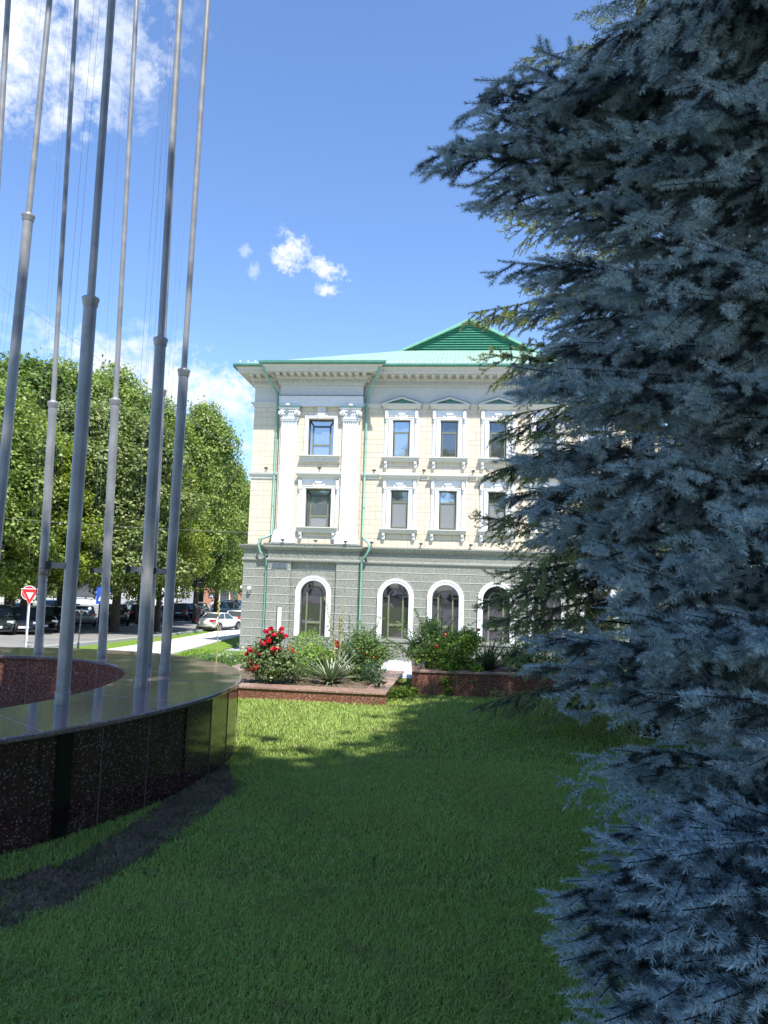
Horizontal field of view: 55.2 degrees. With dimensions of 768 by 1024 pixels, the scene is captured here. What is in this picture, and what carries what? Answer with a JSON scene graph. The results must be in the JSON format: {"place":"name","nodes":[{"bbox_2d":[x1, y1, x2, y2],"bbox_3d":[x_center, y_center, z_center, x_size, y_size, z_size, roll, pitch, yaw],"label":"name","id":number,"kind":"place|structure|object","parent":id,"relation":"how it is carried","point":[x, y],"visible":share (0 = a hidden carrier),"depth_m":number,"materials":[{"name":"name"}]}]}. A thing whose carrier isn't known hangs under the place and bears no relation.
{"place":"outdoors","nodes":[
{"label":"outdoors","id":0,"kind":"place"},
{"bbox_2d":[0,617,200,646],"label":"road","id":1,"kind":"structure","parent":0,"point":[52,637],"depth_m":42.75,"materials":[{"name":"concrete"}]},
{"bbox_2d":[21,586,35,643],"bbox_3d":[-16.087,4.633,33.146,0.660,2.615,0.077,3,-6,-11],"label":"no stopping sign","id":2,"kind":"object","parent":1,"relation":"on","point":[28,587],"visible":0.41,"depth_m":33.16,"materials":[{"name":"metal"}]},
{"bbox_2d":[21,588,37,646],"bbox_3d":[-14.843,4.440,30.651,0.720,2.480,0.099,3,-6,-15],"label":"yield sign","id":3,"kind":"object","parent":1,"relation":"on","point":[29,594],"visible":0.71,"depth_m":30.68,"materials":[{"name":"metal"}]},
{"bbox_2d":[0,394,144,599],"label":"linden tree","id":4,"kind":"object","parent":1,"relation":"on","point":[95,419],"visible":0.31,"depth_m":45.82,"materials":[{"name":"green plant"}]},
{"bbox_2d":[47,398,220,631],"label":"linden tree","id":5,"kind":"object","parent":1,"relation":"on","point":[138,428],"visible":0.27,"depth_m":47.76,"materials":[{"name":"green plant"}]},
{"bbox_2d":[79,388,217,624],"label":"linden tree","id":6,"kind":"object","parent":1,"relation":"on","point":[188,440],"visible":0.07,"depth_m":62.75,"materials":[{"name":"green plant"}]},
{"bbox_2d":[114,458,217,631],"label":"linden tree","id":7,"kind":"object","parent":1,"relation":"on","point":[188,544],"visible":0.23,"depth_m":52.40,"materials":[{"name":"green plant"}]},
{"bbox_2d":[173,603,190,620],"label":"parked car","id":8,"kind":"object","parent":1,"relation":"on","point":[181,611],"visible":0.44,"depth_m":71.26,"materials":[{"name":"paint"}]},
{"bbox_2d":[185,603,211,619],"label":"parked car","id":9,"kind":"object","parent":1,"relation":"on","point":[204,610],"visible":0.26,"depth_m":73.50,"materials":[{"name":"paint"}]},
{"bbox_2d":[195,604,204,629],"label":"ornamental post","id":10,"kind":"object","parent":1,"relation":"on","point":[199,614],"visible":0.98,"depth_m":55.47,"materials":[{"name":"metal"}]},
{"bbox_2d":[183,395,250,623],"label":"linden tree","id":11,"kind":"object","parent":1,"relation":"on","point":[210,420],"visible":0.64,"depth_m":67.72,"materials":[{"name":"green plant"}]},
{"bbox_2d":[191,459,250,611],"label":"linden tree","id":12,"kind":"object","parent":1,"relation":"on","point":[214,586],"visible":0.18,"depth_m":75.08,"materials":[{"name":"green plant"}]},
{"bbox_2d":[211,601,240,612],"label":"parked car","id":13,"kind":"object","parent":1,"relation":"on","point":[225,606],"visible":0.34,"depth_m":82.76,"materials":[{"name":"paint"}]},
{"bbox_2d":[212,480,249,604],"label":"linden tree","id":14,"kind":"object","parent":1,"relation":"on","point":[239,591],"visible":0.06,"depth_m":85.65,"materials":[{"name":"green plant"}]},
{"bbox_2d":[223,600,241,606],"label":"parked car","id":15,"kind":"object","parent":1,"relation":"on","point":[239,603],"visible":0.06,"depth_m":91.84,"materials":[{"name":"paint"}]},
{"bbox_2d":[231,590,237,609],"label":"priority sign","id":16,"kind":"object","parent":1,"relation":"on","point":[234,596],"visible":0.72,"depth_m":79.40,"materials":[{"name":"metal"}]},
{"bbox_2d":[0,602,209,633],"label":"parking lot","id":17,"kind":"structure","parent":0,"point":[96,607],"depth_m":62.57,"materials":[{"name":"grey asphalt"}]},
{"bbox_2d":[0,605,19,634],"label":"parked car","id":18,"kind":"object","parent":17,"relation":"on","point":[8,622],"visible":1,"depth_m":38.83,"materials":[{"name":"paint"}]},
{"bbox_2d":[3,607,35,633],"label":"parked car","id":19,"kind":"object","parent":17,"relation":"on","point":[20,619],"visible":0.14,"depth_m":40.29,"materials":[{"name":"paint"}]},
{"bbox_2d":[15,602,32,606],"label":"parked car","id":20,"kind":"object","parent":17,"relation":"on","point":[17,604],"visible":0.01,"depth_m":55.24,"materials":[{"name":"paint"}]},
{"bbox_2d":[0,372,69,600],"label":"linden tree","id":21,"kind":"object","parent":17,"relation":"on","point":[24,452],"visible":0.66,"depth_m":39.56,"materials":[{"name":"green plant"}]},
{"bbox_2d":[0,347,77,606],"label":"linden tree","id":22,"kind":"object","parent":17,"relation":"on","point":[30,368],"visible":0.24,"depth_m":51.91,"materials":[{"name":"green plant"}]},
{"bbox_2d":[30,605,60,631],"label":"parked car","id":23,"kind":"object","parent":17,"relation":"on","point":[51,622],"visible":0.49,"depth_m":43.31,"materials":[{"name":"paint"}]},
{"bbox_2d":[46,599,55,605],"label":"parked car","id":24,"kind":"object","parent":17,"relation":"on","point":[50,602],"visible":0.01,"depth_m":59.14,"materials":[{"name":"paint"}]},
{"bbox_2d":[51,606,61,627],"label":"parked car","id":25,"kind":"object","parent":17,"relation":"on","point":[57,609],"visible":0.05,"depth_m":47.06,"materials":[{"name":"paint"}]},
{"bbox_2d":[0,408,115,606],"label":"linden tree","id":26,"kind":"object","parent":17,"relation":"on","point":[64,492],"visible":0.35,"depth_m":42.30,"materials":[{"name":"green plant"}]},
{"bbox_2d":[39,353,123,606],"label":"linden tree","id":27,"kind":"object","parent":17,"relation":"on","point":[98,391],"visible":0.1,"depth_m":56.18,"materials":[{"name":"green plant"}]},
{"bbox_2d":[75,605,96,626],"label":"parked car","id":28,"kind":"object","parent":17,"relation":"on","point":[89,618],"visible":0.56,"depth_m":52.83,"materials":[{"name":"paint"}]},
{"bbox_2d":[108,603,129,625],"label":"parked car","id":29,"kind":"object","parent":17,"relation":"on","point":[124,616],"visible":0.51,"depth_m":57.55,"materials":[{"name":"paint"}]},
{"bbox_2d":[74,354,173,623],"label":"linden tree","id":30,"kind":"object","parent":17,"relation":"on","point":[129,394],"visible":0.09,"depth_m":60.05,"materials":[{"name":"green plant"}]},
{"bbox_2d":[122,600,135,611],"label":"parked car","id":31,"kind":"object","parent":17,"relation":"on","point":[127,603],"visible":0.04,"depth_m":82.64,"materials":[{"name":"paint"}]},
{"bbox_2d":[128,603,136,622],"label":"parked car","id":32,"kind":"object","parent":17,"relation":"on","point":[132,611],"visible":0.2,"depth_m":63.09,"materials":[{"name":"paint"}]},
{"bbox_2d":[154,605,163,619],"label":"parked car","id":33,"kind":"object","parent":17,"relation":"on","point":[162,606],"visible":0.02,"depth_m":67.46,"materials":[{"name":"paint"}]},
{"bbox_2d":[184,573,213,595],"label":"linden tree","id":34,"kind":"object","parent":17,"relation":"on","point":[200,590],"visible":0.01,"depth_m":78.52,"materials":[{"name":"green plant"}]},
{"bbox_2d":[199,589,203,602],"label":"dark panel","id":35,"kind":"object","parent":17,"relation":"on","point":[201,596],"visible":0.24,"depth_m":83.34,"materials":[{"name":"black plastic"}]},
{"bbox_2d":[73,629,239,655],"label":"turf","id":36,"kind":"structure","parent":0,"point":[228,643],"depth_m":40.04,"materials":[{"name":"green plant"}]},
{"bbox_2d":[76,607,90,647],"bbox_3d":[-13.088,5.000,31.620,0.820,1.857,0.133,3,-6,0],"label":"ornamental post","id":37,"kind":"object","parent":36,"relation":"on","point":[81,610],"visible":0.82,"depth_m":31.63,"materials":[{"name":"metal"}]},
{"bbox_2d":[44,629,213,647],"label":"kerb","id":38,"kind":"structure","parent":36,"relation":"on","point":[108,641],"depth_m":39.09,"materials":[{"name":"concrete"}]},
{"bbox_2d":[276,606,281,646],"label":"information pillar","id":39,"kind":"structure","parent":36,"relation":"on","point":[278,618],"depth_m":32.66,"materials":[{"name":"white plastic"}]},
{"bbox_2d":[107,628,239,654],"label":"pavement","id":40,"kind":"structure","parent":0,"point":[178,645],"depth_m":42.16,"materials":[{"name":"concrete"}]},
{"bbox_2d":[96,587,109,603],"bbox_3d":[-11.049,4.294,28.674,0.093,2.720,0.660,-1,-6,27],"label":"crossing sign","id":41,"kind":"object","parent":40,"relation":"on","point":[98,594],"visible":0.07,"depth_m":28.56,"materials":[{"name":"metal"}]},
{"bbox_2d":[227,610,240,620],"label":"parked car","id":42,"kind":"object","parent":40,"relation":"on","point":[235,613],"visible":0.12,"depth_m":62.70,"materials":[{"name":"paint"}]},
{"bbox_2d":[195,612,240,630],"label":"parked car","id":43,"kind":"object","parent":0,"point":[208,620],"visible":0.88,"depth_m":57.15,"materials":[{"name":"paint"}]},
{"bbox_2d":[199,582,411,678],"bbox_3d":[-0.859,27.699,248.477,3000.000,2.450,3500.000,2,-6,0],"label":"ground","id":44,"kind":"structure","parent":0,"point":[234,648],"depth_m":39.75,"materials":[{"name":"green plant"}]},
{"bbox_2d":[0,581,57,604],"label":"wood","id":45,"kind":"object","parent":44,"relation":"on","point":[53,594],"visible":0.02,"depth_m":75.48,"materials":[{"name":"green plant"}]},
{"bbox_2d":[0,572,129,604],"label":"building","id":46,"kind":"structure","parent":44,"relation":"on","point":[83,593],"depth_m":107.12,"materials":[{"name":"paint"}]},
{"bbox_2d":[77,580,95,597],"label":"window","id":47,"kind":"structure","parent":46,"relation":"in","point":[83,592],"depth_m":107.13,"materials":[{"name":"grey"}]},
{"bbox_2d":[130,585,193,604],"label":"building","id":48,"kind":"structure","parent":44,"relation":"on","point":[189,600],"depth_m":113.61,"materials":[{"name":"paint"}]},
{"bbox_2d":[179,648,257,665],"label":"box hedge","id":49,"kind":"object","parent":44,"relation":"on","point":[212,657],"visible":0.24,"depth_m":13.78,"materials":[{"name":"green plant"}]},
{"bbox_2d":[203,587,241,604],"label":"building","id":50,"kind":"structure","parent":44,"relation":"on","point":[207,600],"depth_m":123.05,"materials":[{"name":"brick"}]},
{"bbox_2d":[219,590,229,600],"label":"window","id":51,"kind":"structure","parent":50,"relation":"in","point":[226,596],"depth_m":123.00,"materials":[{"name":"grey"}]},
{"bbox_2d":[233,318,658,670],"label":"corner building","id":52,"kind":"structure","parent":44,"relation":"on","point":[368,497],"depth_m":38.19,"materials":[{"name":"beige paint"}]},
{"bbox_2d":[7,518,225,531],"bbox_3d":[-13.493,0.669,37.829,13.252,0.206,0.011,3,-6,-15],"label":"overhead wire","id":53,"kind":"object","parent":52,"relation":"attached to","point":[121,526],"visible":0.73,"depth_m":37.79,"materials":[{"name":"black metal"}]},
{"bbox_2d":[2,288,251,458],"bbox_3d":[-10.362,-5.490,31.970,0.017,3.698,16.128,-1,-6,25],"label":"overhead wire","id":54,"kind":"object","parent":52,"relation":"attached to","point":[122,375],"visible":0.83,"depth_m":30.75,"materials":[{"name":"black metal"}]},
{"bbox_2d":[293,576,330,636],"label":"arched window","id":55,"kind":"structure","parent":52,"relation":"in","point":[313,613],"depth_m":38.02,"materials":[{"name":"white paint"}]},
{"bbox_2d":[295,472,341,539],"bbox_3d":[-3.439,-0.312,38.358,2.480,3.540,0.630,1,-6,6],"label":"window","id":56,"kind":"structure","parent":52,"relation":"in","point":[320,504],"depth_m":38.41,"materials":[{"name":"white paint"}]},
{"bbox_2d":[299,406,339,462],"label":"window","id":57,"kind":"structure","parent":52,"relation":"in","point":[322,433],"depth_m":38.88,"materials":[{"name":"white paint"}]},
{"bbox_2d":[376,579,413,639],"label":"arched window","id":58,"kind":"structure","parent":52,"relation":"in","point":[398,598],"depth_m":37.79,"materials":[{"name":"white paint"}]},
{"bbox_2d":[379,474,419,540],"bbox_3d":[0.784,-0.255,38.175,2.096,3.470,0.493,1,-6,6],"label":"window","id":59,"kind":"structure","parent":52,"relation":"in","point":[397,506],"depth_m":38.25,"materials":[{"name":"white paint"}]},
{"bbox_2d":[381,396,422,468],"bbox_3d":[0.904,-4.170,38.556,2.160,3.820,0.513,1,-6,6],"label":"window","id":60,"kind":"structure","parent":52,"relation":"in","point":[400,443],"depth_m":38.61,"materials":[{"name":"white paint"}]},
{"bbox_2d":[426,580,463,640],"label":"arched window","id":61,"kind":"structure","parent":52,"relation":"in","point":[454,601],"depth_m":37.57,"materials":[{"name":"white paint"}]},
{"bbox_2d":[428,474,468,541],"bbox_3d":[3.280,-0.202,37.927,2.096,3.470,0.493,1,-6,6],"label":"window","id":62,"kind":"structure","parent":52,"relation":"in","point":[445,518],"depth_m":38.00,"materials":[{"name":"white paint"}]},
{"bbox_2d":[429,396,470,469],"bbox_3d":[3.401,-4.117,38.307,2.160,3.820,0.513,1,-6,6],"label":"window","id":63,"kind":"structure","parent":52,"relation":"in","point":[447,436],"depth_m":38.37,"materials":[{"name":"white paint"}]},
{"bbox_2d":[477,582,514,643],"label":"arched window","id":64,"kind":"structure","parent":52,"relation":"in","point":[489,591],"depth_m":37.27,"materials":[{"name":"white paint"}]},
{"bbox_2d":[477,475,517,542],"bbox_3d":[5.788,-0.149,37.677,2.096,3.470,0.493,1,-6,6],"label":"window","id":65,"kind":"structure","parent":52,"relation":"in","point":[495,490],"depth_m":37.78,"materials":[{"name":"white paint"}]},
{"bbox_2d":[478,396,518,469],"bbox_3d":[5.908,-4.064,38.058,2.160,3.820,0.513,1,-6,6],"label":"window","id":66,"kind":"structure","parent":52,"relation":"in","point":[496,407],"depth_m":38.14,"materials":[{"name":"white paint"}]},
{"bbox_2d":[528,590,565,643],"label":"arched window","id":67,"kind":"structure","parent":52,"relation":"in","point":[551,604],"depth_m":37.10,"materials":[{"name":"grey glass"}]},
{"bbox_2d":[528,478,566,542],"bbox_3d":[8.295,-0.097,37.428,2.096,3.470,0.493,1,-6,6],"label":"window","id":68,"kind":"structure","parent":52,"relation":"in","point":[553,481],"depth_m":37.52,"materials":[{"name":"white paint"}]},
{"bbox_2d":[527,398,568,456],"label":"window","id":69,"kind":"structure","parent":52,"relation":"in","point":[539,406],"depth_m":37.88,"materials":[{"name":"white paint"}]},
{"bbox_2d":[580,401,614,447],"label":"window","id":70,"kind":"structure","parent":52,"relation":"in","point":[581,438],"depth_m":37.65,"materials":[{"name":"white paint"}]},
{"bbox_2d":[580,588,618,639],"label":"arched window","id":71,"kind":"structure","parent":52,"relation":"in","point":[612,593],"depth_m":36.71,"materials":[{"name":"white paint"}]},
{"bbox_2d":[222,649,410,665],"bbox_3d":[6.982,7.598,36.347,29.572,0.720,6.000,2,-6,0],"label":"building apron","id":72,"kind":"object","parent":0,"point":[396,663],"visible":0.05,"depth_m":35.18,"materials":[{"name":"grey concrete"}]},
{"bbox_2d":[310,663,411,677],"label":"path","id":73,"kind":"structure","parent":0,"point":[407,670],"depth_m":14.52,"materials":[{"name":"concrete"}]},
{"bbox_2d":[0,678,747,1023],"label":"lawn","id":74,"kind":"structure","parent":0,"point":[160,855],"depth_m":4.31,"materials":[{"name":"green plant"}]},
{"bbox_2d":[0,764,234,931],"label":"soil strip","id":75,"kind":"object","parent":74,"relation":"on","point":[69,880],"visible":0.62,"depth_m":4.30,"materials":[{"name":"grey gravel"}]},
{"bbox_2d":[0,647,242,857],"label":"round bench wall","id":76,"kind":"structure","parent":74,"relation":"on","point":[109,742],"depth_m":5.33,"materials":[{"name":"stone"}]},
{"bbox_2d":[0,0,10,184],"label":"flagpole","id":77,"kind":"object","parent":76,"relation":"on","point":[5,46],"visible":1,"depth_m":8.09,"materials":[{"name":"metal"}]},
{"bbox_2d":[0,0,52,557],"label":"flagpole","id":78,"kind":"object","parent":76,"relation":"on","point":[28,217],"visible":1,"depth_m":7.67,"materials":[{"name":"metal"}]},
{"bbox_2d":[29,0,78,652],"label":"flagpole","id":79,"kind":"object","parent":76,"relation":"on","point":[53,403],"visible":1,"depth_m":9.31,"materials":[{"name":"metal"}]},
{"bbox_2d":[36,567,50,594],"bbox_3d":[-4.228,0.858,9.124,0.143,0.358,0.135,2,-6,0],"label":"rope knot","id":80,"kind":"object","parent":79,"relation":"attached to","point":[46,574],"visible":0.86,"depth_m":9.08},
{"bbox_2d":[45,0,115,704],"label":"flagpole","id":81,"kind":"object","parent":76,"relation":"on","point":[90,303],"visible":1,"depth_m":5.68,"materials":[{"name":"metal"}]},
{"bbox_2d":[90,0,138,656],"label":"flagpole","id":82,"kind":"object","parent":76,"relation":"on","point":[115,402],"visible":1,"depth_m":9.05,"materials":[{"name":"metal"}]},
{"bbox_2d":[125,0,182,687],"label":"flagpole","id":83,"kind":"object","parent":76,"relation":"on","point":[160,340],"visible":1,"depth_m":6.64,"materials":[{"name":"metal"}]},
{"bbox_2d":[134,12,179,663],"bbox_3d":[-2.596,-4.817,8.908,0.253,13.105,0.134,1,-6,0],"label":"flagpole","id":84,"kind":"object","parent":76,"relation":"on","point":[150,656],"visible":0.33,"depth_m":8.46,"materials":[{"name":"metal"}]},
{"bbox_2d":[153,0,210,673],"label":"flagpole","id":85,"kind":"object","parent":76,"relation":"on","point":[183,371],"visible":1,"depth_m":7.64,"materials":[{"name":"metal"}]},
{"bbox_2d":[232,663,403,704],"bbox_3d":[-1.288,2.725,11.693,2.972,0.220,2.770,1,-6,7],"label":"granite planter","id":86,"kind":"object","parent":74,"relation":"on","point":[339,691],"visible":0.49,"depth_m":10.40,"materials":[{"name":"stone"}]},
{"bbox_2d":[216,601,220,661],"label":"seed stalk","id":87,"kind":"object","parent":86,"relation":"on","point":[219,603],"visible":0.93,"depth_m":13.05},
{"bbox_2d":[217,626,310,684],"bbox_3d":[-1.722,2.127,10.964,1.293,0.868,1.123,5,-6,-28],"label":"rose bush","id":88,"kind":"object","parent":86,"relation":"on","point":[280,665],"visible":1,"depth_m":10.83,"materials":[{"name":"green plant"}]},
{"bbox_2d":[286,645,313,680],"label":"leafy shrub","id":89,"kind":"object","parent":86,"relation":"on","point":[293,676],"visible":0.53,"depth_m":11.26,"materials":[{"name":"green plant"}]},
{"bbox_2d":[283,628,329,670],"bbox_3d":[-1.284,2.314,12.452,0.792,0.813,0.812,-1,-6,27],"label":"shrub","id":90,"kind":"object","parent":86,"relation":"on","point":[301,640],"visible":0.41,"depth_m":12.37,"materials":[{"name":"green plant"}]},
{"bbox_2d":[287,640,337,676],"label":"leafy shrub","id":91,"kind":"object","parent":86,"relation":"on","point":[312,655],"visible":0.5,"depth_m":11.87,"materials":[{"name":"green plant"}]},
{"bbox_2d":[296,598,359,685],"bbox_3d":[-0.799,1.958,11.210,1.223,1.337,1.252,2,-6,0],"label":"yucca","id":92,"kind":"object","parent":86,"relation":"on","point":[331,672],"visible":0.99,"depth_m":11.13,"materials":[{"name":"green plant"}]},
{"bbox_2d":[321,614,422,680],"bbox_3d":[-0.193,2.177,11.870,1.651,1.044,1.759,2,-6,0],"label":"arching shrub","id":93,"kind":"object","parent":86,"relation":"on","point":[365,648],"visible":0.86,"depth_m":11.67,"materials":[{"name":"green plant"}]},
{"bbox_2d":[359,657,390,684],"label":"leafy shrub","id":94,"kind":"object","parent":86,"relation":"on","point":[376,669],"visible":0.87,"depth_m":11.07,"materials":[{"name":"green plant"}]},
{"bbox_2d":[369,675,391,687],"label":"white leaf plant","id":95,"kind":"object","parent":86,"relation":"on","point":[378,682],"visible":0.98,"depth_m":10.69,"materials":[{"name":"plant"}]},
{"bbox_2d":[0,730,738,1023],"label":"clover","id":96,"kind":"object","parent":74,"relation":"on","point":[198,970],"visible":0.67,"depth_m":3.98,"materials":[{"name":"green plant"}]},
{"bbox_2d":[389,684,420,697],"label":"weed clump","id":97,"kind":"object","parent":74,"relation":"on","point":[396,693],"visible":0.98,"depth_m":10.85,"materials":[{"name":"green plant"}]},
{"bbox_2d":[411,658,628,700],"bbox_3d":[2.156,2.795,12.328,3.402,0.420,2.320,2,-6,2],"label":"granite planter","id":98,"kind":"object","parent":74,"relation":"on","point":[425,680],"visible":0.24,"depth_m":11.22,"materials":[{"name":"stone"}]},
{"bbox_2d":[354,598,481,667],"bbox_3d":[0.601,1.960,11.867,2.193,1.162,1.989,2,-6,0],"label":"arching shrub","id":99,"kind":"object","parent":98,"relation":"on","point":[426,638],"visible":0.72,"depth_m":11.93,"materials":[{"name":"green plant"}]},
{"bbox_2d":[404,624,506,695],"bbox_3d":[1.060,2.348,11.805,1.406,1.094,1.538,5,-6,-26],"label":"trailing shrub","id":100,"kind":"object","parent":98,"relation":"on","point":[457,661],"visible":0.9,"depth_m":11.58,"materials":[{"name":"green plant"}]},
{"bbox_2d":[466,637,526,669],"bbox_3d":[1.663,2.232,11.776,1.059,0.594,1.091,6,-7,-37],"label":"yucca","id":101,"kind":"object","parent":98,"relation":"on","point":[491,662],"visible":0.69,"depth_m":11.67,"materials":[{"name":"green plant"}]},
{"bbox_2d":[493,635,561,669],"bbox_3d":[2.283,2.275,11.792,1.125,0.622,1.072,2,-6,0],"label":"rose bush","id":102,"kind":"object","parent":98,"relation":"on","point":[514,652],"visible":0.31,"depth_m":11.76,"materials":[{"name":"green plant"}]},
{"bbox_2d":[507,651,572,672],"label":"leafy shrub","id":103,"kind":"object","parent":98,"relation":"on","point":[543,658],"visible":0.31,"depth_m":11.56,"materials":[{"name":"green plant"}]},
{"bbox_2d":[409,0,767,1023],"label":"blue spruce","id":104,"kind":"object","parent":74,"relation":"on","point":[687,98],"visible":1,"depth_m":2.53,"materials":[{"name":"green plant"}]},
{"bbox_2d":[459,0,764,749],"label":"green spruce","id":105,"kind":"object","parent":74,"relation":"on","point":[542,586],"visible":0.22,"depth_m":8.46,"materials":[{"name":"green plant"}]},
{"bbox_2d":[576,239,742,670],"bbox_3d":[5.342,-1.663,12.878,4.046,10.108,3.743,2,-6,0],"label":"green spruce","id":106,"kind":"object","parent":74,"relation":"on","point":[624,555],"depth_m":12.57,"materials":[{"name":"green plant"}]},
{"bbox_2d":[0,0,766,566],"label":"sky","id":107,"kind":"structure","parent":0,"point":[315,237],"materials":[{"name":"blue"}]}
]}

